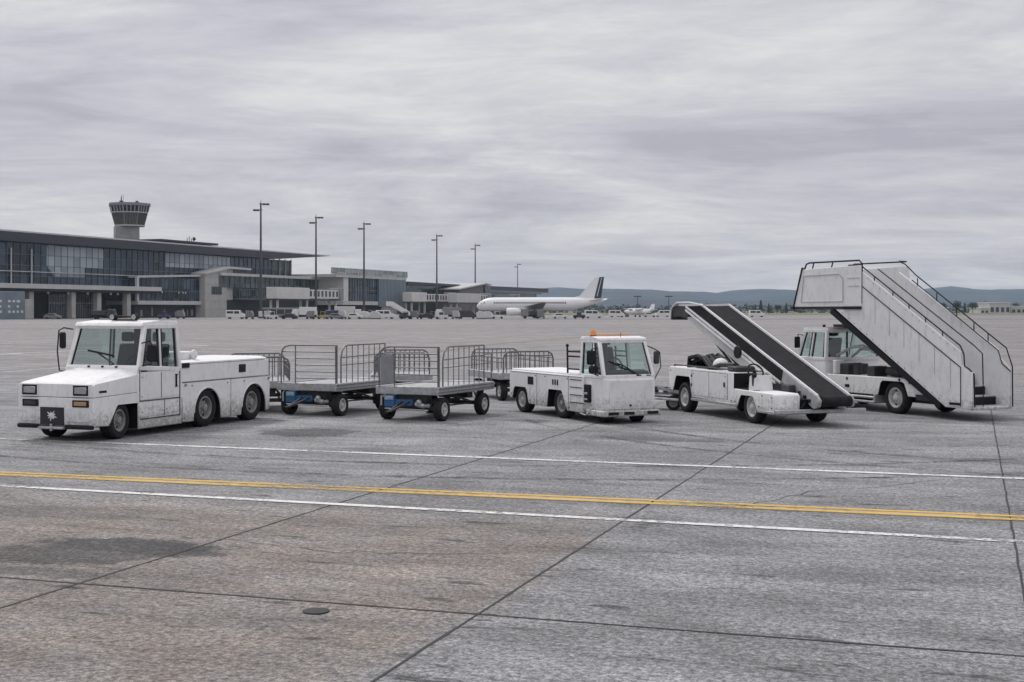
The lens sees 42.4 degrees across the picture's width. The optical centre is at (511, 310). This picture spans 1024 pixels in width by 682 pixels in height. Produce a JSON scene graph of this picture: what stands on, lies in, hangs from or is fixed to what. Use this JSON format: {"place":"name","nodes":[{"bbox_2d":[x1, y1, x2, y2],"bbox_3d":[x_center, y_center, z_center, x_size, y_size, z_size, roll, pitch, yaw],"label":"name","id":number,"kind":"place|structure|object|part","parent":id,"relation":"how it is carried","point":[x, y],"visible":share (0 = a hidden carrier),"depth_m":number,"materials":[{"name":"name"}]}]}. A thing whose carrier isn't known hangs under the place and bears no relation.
{"place":"outdoors","nodes":[
{"label":"outdoors","id":0,"kind":"place"},
{"bbox_2d":[448,293,491,313],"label":"jet bridge","id":1,"kind":"structure","parent":0,"point":[462,298],"depth_m":545.53,"materials":[{"name":"grey metal"}]},
{"bbox_2d":[0,315,1023,681],"bbox_3d":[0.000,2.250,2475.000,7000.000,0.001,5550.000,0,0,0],"label":"apron","id":2,"kind":"object","parent":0,"point":[928,595],"depth_m":13.18,"materials":[{"name":"concrete"}]},
{"bbox_2d":[0,328,55,328],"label":"edge line","id":3,"kind":"object","parent":2,"relation":"on","point":[27,328],"depth_m":161.87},
{"bbox_2d":[109,195,150,239],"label":"control tower","id":4,"kind":"structure","parent":2,"relation":"on","point":[129,219],"depth_m":426.10,"materials":[{"name":"concrete"}]},
{"bbox_2d":[17,314,269,438],"bbox_3d":[-6.784,1.157,25.306,2.143,2.187,5.820,0,0,21],"label":"tow tractor","id":5,"kind":"object","parent":2,"relation":"on","point":[142,381],"visible":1,"depth_m":24.06,"materials":[{"name":"white paint"}]},
{"bbox_3d":[-7.854,0.697,24.666,0.092,0.796,1.159,0,0,21],"label":"side window","id":6,"kind":"part","parent":5,"relation":"part of","materials":[{"name":"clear glass"}]},
{"bbox_3d":[-6.955,0.698,24.945,1.490,0.796,0.054,0,0,21],"label":"rear window","id":7,"kind":"part","parent":5,"relation":"part of","materials":[{"name":"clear glass"}]},
{"bbox_3d":[-6.563,0.679,23.901,0.091,0.778,0.538,0,0,21],"label":"side window","id":8,"kind":"part","parent":5,"relation":"part of","materials":[{"name":"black glass"}]},
{"bbox_3d":[-6.410,1.374,24.075,0.043,0.517,1.190,0,0,21],"label":"door","id":9,"kind":"part","parent":5,"relation":"part of","materials":[{"name":"white paint"}]},
{"bbox_3d":[-6.367,0.695,24.402,0.090,0.808,0.459,0,0,21],"label":"side window","id":10,"kind":"part","parent":5,"relation":"part of","materials":[{"name":"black glass"}]},
{"bbox_2d":[157,311,170,318],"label":"parked tow tractor","id":11,"kind":"object","parent":2,"relation":"on","point":[163,315],"visible":1,"depth_m":344.25,"materials":[{"name":"blue"}]},
{"bbox_2d":[0,229,329,318],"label":"terminal building","id":12,"kind":"structure","parent":2,"relation":"on","point":[70,276],"depth_m":375.55,"materials":[{"name":"glass"}]},
{"bbox_2d":[176,311,184,318],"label":"container dolly","id":13,"kind":"object","parent":2,"relation":"on","point":[181,314],"visible":1,"depth_m":351.20,"materials":[{"name":"metal"}]},
{"bbox_2d":[106,267,265,317],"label":"terminal annex","id":14,"kind":"object","parent":2,"relation":"on","point":[201,293],"visible":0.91,"depth_m":412.39,"materials":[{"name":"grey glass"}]},
{"bbox_2d":[212,286,221,293],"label":"window","id":15,"kind":"structure","parent":14,"relation":"in","point":[215,290],"depth_m":422.67,"materials":[{"name":"grey"}]},
{"bbox_2d":[226,310,244,318],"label":"parked van","id":16,"kind":"object","parent":2,"relation":"on","point":[230,314],"visible":0.95,"depth_m":344.05,"materials":[{"name":"grey metal"}]},
{"bbox_2d":[253,203,268,317],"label":"light mast","id":17,"kind":"object","parent":2,"relation":"on","point":[260,294],"visible":0.91,"depth_m":366.07,"materials":[{"name":"metal"}]},
{"bbox_2d":[232,353,291,401],"bbox_3d":[-5.739,1.630,29.771,1.492,1.240,3.355,0,0,-12],"label":"baggage cart","id":18,"kind":"object","parent":2,"relation":"on","point":[274,379],"visible":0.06,"depth_m":29.45,"materials":[{"name":"metal"}]},
{"bbox_2d":[264,311,271,318],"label":"container dolly","id":19,"kind":"object","parent":2,"relation":"on","point":[266,313],"visible":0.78,"depth_m":342.20,"materials":[{"name":"white metal"}]},
{"bbox_2d":[262,308,298,316],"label":"apron bus","id":20,"kind":"object","parent":2,"relation":"on","point":[279,312],"visible":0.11,"depth_m":370.55,"materials":[{"name":"grey metal"}]},
{"bbox_2d":[219,273,351,316],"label":"pier gallery","id":21,"kind":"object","parent":2,"relation":"on","point":[238,280],"visible":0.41,"depth_m":449.60,"materials":[{"name":"grey glass"}]},
{"bbox_2d":[280,313,297,318],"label":"parked car","id":22,"kind":"object","parent":2,"relation":"on","point":[290,315],"visible":1,"depth_m":339.16,"materials":[{"name":"grey metal"}]},
{"bbox_2d":[292,307,316,318],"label":"service truck","id":23,"kind":"object","parent":2,"relation":"on","point":[301,312],"visible":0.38,"depth_m":350.80,"materials":[{"name":"grey metal"}]},
{"bbox_2d":[266,287,343,309],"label":"jet bridge","id":24,"kind":"structure","parent":2,"relation":"on","point":[277,294],"depth_m":433.33,"materials":[{"name":"white metal"}]},
{"bbox_2d":[309,217,322,316],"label":"light mast","id":25,"kind":"object","parent":2,"relation":"on","point":[315,222],"visible":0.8,"depth_m":419.30,"materials":[{"name":"metal"}]},
{"bbox_2d":[302,607,329,614],"bbox_3d":[-1.462,2.244,9.847,0.198,0.012,0.198,0,0,0],"label":"drain cover","id":26,"kind":"object","parent":2,"relation":"on","point":[315,611],"visible":1,"depth_m":9.83,"materials":[{"name":"grey metal"}]},
{"bbox_2d":[317,311,328,318],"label":"parked tow tractor","id":27,"kind":"object","parent":2,"relation":"on","point":[322,314],"visible":0.91,"depth_m":337.25,"materials":[{"name":"yellow metal"}]},
{"bbox_2d":[326,310,339,318],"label":"parked van","id":28,"kind":"object","parent":2,"relation":"on","point":[328,312],"visible":0.24,"depth_m":355.01,"materials":[{"name":"blue"}]},
{"bbox_2d":[207,537,460,553],"bbox_3d":[-1.600,2.245,12.443,3.209,0.001,0.426,0,0,15],"label":"crack","id":29,"kind":"object","parent":2,"relation":"on","point":[357,551],"visible":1,"depth_m":12.23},
{"bbox_2d":[278,343,395,415],"bbox_3d":[-4.010,1.492,28.945,1.492,1.517,3.355,0,0,24],"label":"baggage cart","id":30,"kind":"object","parent":2,"relation":"on","point":[323,392],"visible":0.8,"depth_m":28.29,"materials":[{"name":"metal"}]},
{"bbox_2d":[338,311,346,318],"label":"container dolly","id":31,"kind":"object","parent":2,"relation":"on","point":[343,313],"visible":0.66,"depth_m":339.20,"materials":[{"name":"white metal"}]},
{"bbox_2d":[335,306,362,314],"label":"service truck","id":32,"kind":"object","parent":2,"relation":"on","point":[349,309],"visible":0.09,"depth_m":360.80,"materials":[{"name":"grey metal"}]},
{"bbox_2d":[291,267,407,314],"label":"gate pavilion","id":33,"kind":"structure","parent":2,"relation":"on","point":[382,287],"depth_m":497.05,"materials":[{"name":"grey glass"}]},
{"bbox_2d":[358,223,370,310],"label":"light mast","id":34,"kind":"object","parent":2,"relation":"on","point":[363,228],"visible":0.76,"depth_m":450.09,"materials":[{"name":"metal"}]},
{"bbox_2d":[359,311,369,318],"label":"cargo pallet","id":35,"kind":"object","parent":2,"relation":"on","point":[365,314],"visible":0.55,"depth_m":345.00,"materials":[{"name":"metal"}]},
{"bbox_2d":[369,311,380,318],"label":"cargo pallet","id":36,"kind":"object","parent":2,"relation":"on","point":[375,315],"visible":1,"depth_m":337.00,"materials":[{"name":"metal"}]},
{"bbox_2d":[376,310,394,318],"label":"parked van","id":37,"kind":"object","parent":2,"relation":"on","point":[387,313],"visible":0.69,"depth_m":344.05,"materials":[{"name":"grey metal"}]},
{"bbox_2d":[382,308,402,317],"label":"service truck","id":38,"kind":"object","parent":2,"relation":"on","point":[396,312],"visible":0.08,"depth_m":366.80,"materials":[{"name":"grey metal"}]},
{"bbox_2d":[386,301,409,318],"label":"parked stair truck","id":39,"kind":"object","parent":2,"relation":"on","point":[392,304],"visible":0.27,"depth_m":349.08,"materials":[{"name":"white metal"}]},
{"bbox_2d":[370,349,432,402],"bbox_3d":[-2.716,1.630,32.576,1.492,1.240,3.355,0,0,-4],"label":"baggage cart","id":40,"kind":"object","parent":2,"relation":"on","point":[411,377],"visible":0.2,"depth_m":31.74,"materials":[{"name":"metal"}]},
{"bbox_2d":[0,355,814,607],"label":"joint","id":41,"kind":"object","parent":2,"relation":"on","point":[255,528],"visible":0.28,"depth_m":13.04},
{"bbox_2d":[418,313,434,318],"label":"parked car","id":42,"kind":"object","parent":2,"relation":"on","point":[428,315],"visible":1,"depth_m":339.15,"materials":[{"name":"grey metal"}]},
{"bbox_2d":[402,292,450,313],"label":"jet bridge","id":43,"kind":"structure","parent":2,"relation":"on","point":[416,297],"depth_m":524.71,"materials":[{"name":"white metal"}]},
{"bbox_2d":[403,281,459,315],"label":"gate lounge","id":44,"kind":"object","parent":2,"relation":"on","point":[428,288],"visible":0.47,"depth_m":555.59,"materials":[{"name":"grey glass"}]},
{"bbox_2d":[376,344,494,420],"bbox_3d":[-1.760,1.492,27.651,1.492,1.517,3.355,0,0,25],"label":"baggage cart","id":45,"kind":"object","parent":2,"relation":"on","point":[416,395],"visible":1,"depth_m":27.05,"materials":[{"name":"metal"}]},
{"bbox_2d":[431,235,442,309],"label":"light mast","id":46,"kind":"object","parent":2,"relation":"on","point":[436,272],"visible":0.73,"depth_m":521.97,"materials":[{"name":"metal"}]},
{"bbox_2d":[435,307,460,318],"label":"service truck","id":47,"kind":"object","parent":2,"relation":"on","point":[448,311],"visible":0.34,"depth_m":354.80,"materials":[{"name":"grey metal"}]},
{"bbox_2d":[452,311,459,318],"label":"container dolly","id":48,"kind":"object","parent":2,"relation":"on","point":[455,313],"visible":1,"depth_m":336.20,"materials":[{"name":"white metal"}]},
{"bbox_2d":[438,283,491,312],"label":"gate lounge","id":49,"kind":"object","parent":2,"relation":"on","point":[475,288],"visible":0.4,"depth_m":578.28,"materials":[{"name":"grey glass"}]},
{"bbox_2d":[458,310,475,318],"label":"parked van","id":50,"kind":"object","parent":2,"relation":"on","point":[466,313],"visible":0.94,"depth_m":349.05,"materials":[{"name":"grey metal"}]},
{"bbox_2d":[471,245,479,282],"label":"light mast","id":51,"kind":"object","parent":2,"relation":"on","point":[475,261],"visible":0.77,"depth_m":598.40,"materials":[{"name":"metal"}]},
{"bbox_2d":[476,311,486,318],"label":"cargo pallet","id":52,"kind":"object","parent":2,"relation":"on","point":[481,315],"visible":1,"depth_m":341.00,"materials":[{"name":"metal"}]},
{"bbox_2d":[485,311,492,318],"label":"cargo pallet","id":53,"kind":"object","parent":2,"relation":"on","point":[489,313],"visible":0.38,"depth_m":349.00,"materials":[{"name":"metal"}]},
{"bbox_2d":[491,311,503,318],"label":"parked tow tractor","id":54,"kind":"object","parent":2,"relation":"on","point":[497,314],"visible":1,"depth_m":344.25,"materials":[{"name":"grey metal"}]},
{"bbox_2d":[492,294,519,314],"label":"jet bridge","id":55,"kind":"structure","parent":2,"relation":"on","point":[509,295],"depth_m":591.21,"materials":[{"name":"grey metal"}]},
{"bbox_2d":[468,348,553,400],"bbox_3d":[0.103,1.630,33.656,1.492,1.240,3.355,0,0,-20],"label":"baggage cart","id":56,"kind":"object","parent":2,"relation":"on","point":[501,377],"visible":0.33,"depth_m":33.39,"materials":[{"name":"metal"}]},
{"bbox_2d":[0,473,1023,520],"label":"faded paint","id":57,"kind":"object","parent":2,"relation":"on","point":[363,490],"depth_m":15.83,"materials":[{"name":"paint"}]},
{"bbox_2d":[0,471,1023,516],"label":"yellow line","id":58,"kind":"object","parent":57,"relation":"on","point":[545,495],"depth_m":15.88,"materials":[{"name":"paint"}]},
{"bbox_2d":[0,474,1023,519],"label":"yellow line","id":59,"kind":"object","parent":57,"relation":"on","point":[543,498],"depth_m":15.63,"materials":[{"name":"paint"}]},
{"bbox_2d":[0,485,1023,541],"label":"white line","id":60,"kind":"object","parent":2,"relation":"on","point":[748,526],"depth_m":14.49,"materials":[{"name":"paint"}]},
{"bbox_2d":[0,319,1023,319],"bbox_3d":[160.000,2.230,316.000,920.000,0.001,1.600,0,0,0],"label":"edge line","id":61,"kind":"object","parent":2,"relation":"on","point":[444,319],"depth_m":316.53,"materials":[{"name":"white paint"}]},
{"bbox_2d":[1,577,1023,655],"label":"joint","id":62,"kind":"object","parent":2,"relation":"on","point":[526,617],"visible":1,"depth_m":9.65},
{"bbox_2d":[2,438,1023,478],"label":"white line","id":63,"kind":"object","parent":2,"relation":"on","point":[562,460],"depth_m":19.69,"materials":[{"name":"paint"}]},
{"bbox_2d":[490,286,547,314],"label":"gate lounge","id":64,"kind":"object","parent":2,"relation":"on","point":[524,292],"visible":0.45,"depth_m":679.54,"materials":[{"name":"grey glass"}]},
{"bbox_2d":[521,309,538,318],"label":"service truck","id":65,"kind":"object","parent":2,"relation":"on","point":[524,314],"visible":0.78,"depth_m":350.85,"materials":[{"name":"grey metal"}]},
{"bbox_2d":[537,311,544,318],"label":"container dolly","id":66,"kind":"object","parent":2,"relation":"on","point":[540,313],"visible":1,"depth_m":345.20,"materials":[{"name":"metal"}]},
{"bbox_2d":[477,277,605,317],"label":"passenger jet","id":67,"kind":"object","parent":2,"relation":"on","point":[591,294],"visible":0.85,"depth_m":375.34,"materials":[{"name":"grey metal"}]},
{"bbox_2d":[434,333,662,352],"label":"taxi line","id":68,"kind":"object","parent":2,"relation":"on","point":[515,342],"visible":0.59,"depth_m":88.95,"materials":[{"name":"white"}]},
{"bbox_2d":[552,313,567,318],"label":"parked car","id":69,"kind":"object","parent":2,"relation":"on","point":[557,315],"visible":1,"depth_m":349.15,"materials":[{"name":"grey metal"}]},
{"bbox_2d":[573,311,584,318],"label":"parked tow tractor","id":70,"kind":"object","parent":2,"relation":"on","point":[578,315],"visible":1,"depth_m":349.25,"materials":[{"name":"grey metal"}]},
{"bbox_2d":[370,414,788,681],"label":"joint","id":71,"kind":"object","parent":2,"relation":"on","point":[424,647],"visible":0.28,"depth_m":10.69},
{"bbox_2d":[510,330,660,421],"bbox_3d":[1.462,1.323,28.005,1.711,1.855,4.148,0,0,-27],"label":"tow tractor","id":72,"kind":"object","parent":2,"relation":"on","point":[603,388],"visible":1,"depth_m":26.63,"materials":[{"name":"white paint"}]},
{"bbox_3d":[1.545,0.970,26.593,0.076,0.700,0.473,0,0,-27],"label":"side window","id":73,"kind":"part","parent":72,"relation":"part of","materials":[{"name":"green glass"}]},
{"bbox_3d":[1.695,1.680,26.190,0.012,0.580,0.420,0,0,-27],"label":"door panel","id":74,"kind":"part","parent":72,"relation":"part of","materials":[{"name":"white metal"}]},
{"bbox_3d":[1.721,0.970,26.243,0.081,0.700,0.365,0,0,-27],"label":"quarter window","id":75,"kind":"part","parent":72,"relation":"part of","materials":[{"name":"black glass"}]},
{"bbox_3d":[1.917,0.970,27.062,1.118,0.700,0.054,0,0,-27],"label":"rear window","id":76,"kind":"part","parent":72,"relation":"part of","materials":[{"name":"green glass"}]},
{"bbox_2d":[585,310,602,317],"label":"parked van","id":77,"kind":"object","parent":2,"relation":"on","point":[593,313],"visible":0.93,"depth_m":371.05,"materials":[{"name":"grey metal"}]},
{"bbox_2d":[609,310,624,316],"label":"parked van","id":78,"kind":"object","parent":2,"relation":"on","point":[612,313],"visible":0.88,"depth_m":419.05,"materials":[{"name":"grey metal"}]},
{"bbox_2d":[624,304,654,316],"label":"aircraft","id":79,"kind":"object","parent":2,"relation":"on","point":[635,311],"visible":0.98,"depth_m":429.17,"materials":[{"name":"grey metal"}]},
{"bbox_2d":[643,313,655,316],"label":"parked car","id":80,"kind":"object","parent":2,"relation":"on","point":[648,314],"visible":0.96,"depth_m":429.15,"materials":[{"name":"grey metal"}]},
{"bbox_2d":[655,310,669,316],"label":"parked van","id":81,"kind":"object","parent":2,"relation":"on","point":[666,313],"visible":0.94,"depth_m":439.05,"materials":[{"name":"grey metal"}]},
{"bbox_2d":[655,384,679,409],"bbox_3d":[3.507,1.923,30.003,1.904,0.654,0.838,0,0,14],"label":"tow dolly","id":82,"kind":"object","parent":2,"relation":"on","point":[672,401],"visible":0.46,"depth_m":29.70,"materials":[{"name":"metal"}]},
{"bbox_2d":[749,310,764,316],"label":"parked van","id":83,"kind":"object","parent":2,"relation":"on","point":[752,313],"visible":0.98,"depth_m":429.05,"materials":[{"name":"grey metal"}]},
{"bbox_2d":[669,302,865,422],"bbox_3d":[5.038,1.026,28.430,2.000,2.447,6.745,0,0,-18],"label":"belt loader","id":84,"kind":"object","parent":2,"relation":"on","point":[762,376],"visible":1,"depth_m":27.39,"materials":[{"name":"white paint"}]},
{"bbox_2d":[692,371,726,398],"bbox_3d":[4.172,1.575,27.951,0.012,0.510,1.640,0,0,-18],"label":"engine door","id":85,"kind":"structure","parent":84,"relation":"in","point":[708,384],"depth_m":27.92,"materials":[{"name":"white metal"}]},
{"bbox_2d":[708,479,943,510],"bbox_3d":[3.820,2.245,16.273,4.540,0.001,0.392,0,0,-38],"label":"crack","id":86,"kind":"object","parent":2,"relation":"on","point":[816,490],"visible":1,"depth_m":16.43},
{"bbox_2d":[792,260,1012,413],"bbox_3d":[8.712,0.556,29.460,1.834,3.388,5.903,0,0,-25],"label":"stair truck","id":87,"kind":"object","parent":2,"relation":"on","point":[926,346],"visible":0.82,"depth_m":28.87,"materials":[{"name":"white paint"}]},
{"bbox_3d":[7.036,0.815,31.491,0.081,0.646,0.452,0,0,-25],"label":"side window","id":88,"kind":"part","parent":87,"relation":"part of","materials":[{"name":"green glass"}]},
{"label":"side window","id":89,"kind":"part","parent":87,"relation":"part of","materials":[{"name":"green glass"}]},
{"bbox_2d":[952,301,961,308],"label":"broadleaf tree","id":90,"kind":"object","parent":2,"relation":"on","point":[957,304],"visible":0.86,"depth_m":834.33,"materials":[{"name":"green plant"}]},
{"bbox_2d":[968,302,977,313],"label":"broadleaf tree","id":91,"kind":"object","parent":2,"relation":"on","point":[973,305],"visible":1,"depth_m":828.97,"materials":[{"name":"green plant"}]},
{"bbox_2d":[969,308,989,312],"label":"hangar building","id":92,"kind":"structure","parent":2,"relation":"on","point":[980,310],"depth_m":891.43,"materials":[{"name":"white metal"}]},
{"bbox_2d":[978,302,1010,312],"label":"hangar building","id":93,"kind":"structure","parent":2,"relation":"on","point":[999,307],"depth_m":900.00,"materials":[{"name":"white metal"}]},
{"bbox_2d":[991,410,1023,599],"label":"joint","id":94,"kind":"object","parent":2,"relation":"on","point":[1017,558],"visible":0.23,"depth_m":13.71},
{"bbox_2d":[1010,306,1023,312],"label":"hangar building","id":95,"kind":"structure","parent":2,"relation":"on","point":[1016,309],"depth_m":905.00,"materials":[{"name":"white concrete"}]},
{"bbox_2d":[0,0,1023,292],"label":"sky","id":96,"kind":"structure","parent":0,"point":[715,146],"materials":[{"name":"grey"}]},
{"bbox_2d":[528,311,1023,314],"bbox_3d":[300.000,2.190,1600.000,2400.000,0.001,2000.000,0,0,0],"label":"grass","id":97,"kind":"structure","parent":0,"point":[746,313],"depth_m":876.14,"materials":[{"name":"green plant"}]},
{"bbox_2d":[544,303,977,312],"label":"wood","id":98,"kind":"object","parent":97,"relation":"on","point":[599,308],"visible":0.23,"depth_m":1044.11,"materials":[{"name":"green plant"}]},
{"bbox_2d":[537,286,1023,301],"bbox_3d":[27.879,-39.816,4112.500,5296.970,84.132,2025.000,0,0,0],"label":"hills","id":99,"kind":"structure","parent":0,"point":[970,294],"depth_m":3758.57,"materials":[{"name":"grey plant"}]},
{"bbox_2d":[573,298,1023,310],"bbox_3d":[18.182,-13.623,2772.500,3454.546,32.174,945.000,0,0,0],"label":"hills","id":100,"kind":"structure","parent":0,"point":[647,303],"depth_m":2631.77,"materials":[{"name":"plant"}]},
{"label":"service road","id":101,"kind":"structure","parent":0,"visible":0},
{"bbox_2d":[0,291,31,318],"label":"service kiosk","id":102,"kind":"object","parent":101,"relation":"on","point":[15,305],"visible":0.98,"depth_m":325.38,"materials":[{"name":"concrete"}]},
{"bbox_2d":[43,313,61,318],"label":"parked car","id":103,"kind":"object","parent":101,"relation":"on","point":[50,315],"visible":0.97,"depth_m":333.17,"materials":[{"name":"grey metal"}]},
{"bbox_2d":[91,309,116,318],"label":"service truck","id":104,"kind":"object","parent":101,"relation":"on","point":[96,314],"visible":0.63,"depth_m":328.85,"materials":[{"name":"grey metal"}]},
{"bbox_2d":[245,311,253,318],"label":"container dolly","id":105,"kind":"object","parent":101,"relation":"on","point":[249,313],"visible":1,"depth_m":337.20,"materials":[{"name":"metal"}]},
{"bbox_2d":[266,311,277,318],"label":"parked tow tractor","id":106,"kind":"object","parent":101,"relation":"on","point":[272,314],"visible":0.98,"depth_m":335.35,"materials":[{"name":"grey metal"}]},
{"bbox_2d":[306,311,314,318],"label":"container dolly","id":107,"kind":"object","parent":101,"relation":"on","point":[310,313],"visible":0.98,"depth_m":335.20,"materials":[{"name":"metal"}]},
{"bbox_2d":[328,313,344,318],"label":"parked car","id":108,"kind":"object","parent":101,"relation":"on","point":[334,315],"visible":0.96,"depth_m":333.15,"materials":[{"name":"grey metal"}]},
{"bbox_2d":[346,313,362,318],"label":"parked car","id":109,"kind":"object","parent":101,"relation":"on","point":[352,315],"visible":1,"depth_m":337.15,"materials":[{"name":"grey metal"}]},
{"bbox_2d":[399,311,411,318],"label":"parked tow tractor","id":110,"kind":"object","parent":101,"relation":"on","point":[405,314],"visible":0.98,"depth_m":334.25,"materials":[{"name":"grey"}]},
{"bbox_2d":[410,311,418,318],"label":"container dolly","id":111,"kind":"object","parent":101,"relation":"on","point":[414,313],"visible":0.88,"depth_m":337.20,"materials":[{"name":"metal"}]},
{"bbox_2d":[435,311,447,318],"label":"parked tow tractor","id":112,"kind":"object","parent":101,"relation":"on","point":[441,314],"visible":0.98,"depth_m":334.30,"materials":[{"name":"grey metal"}]}
]}

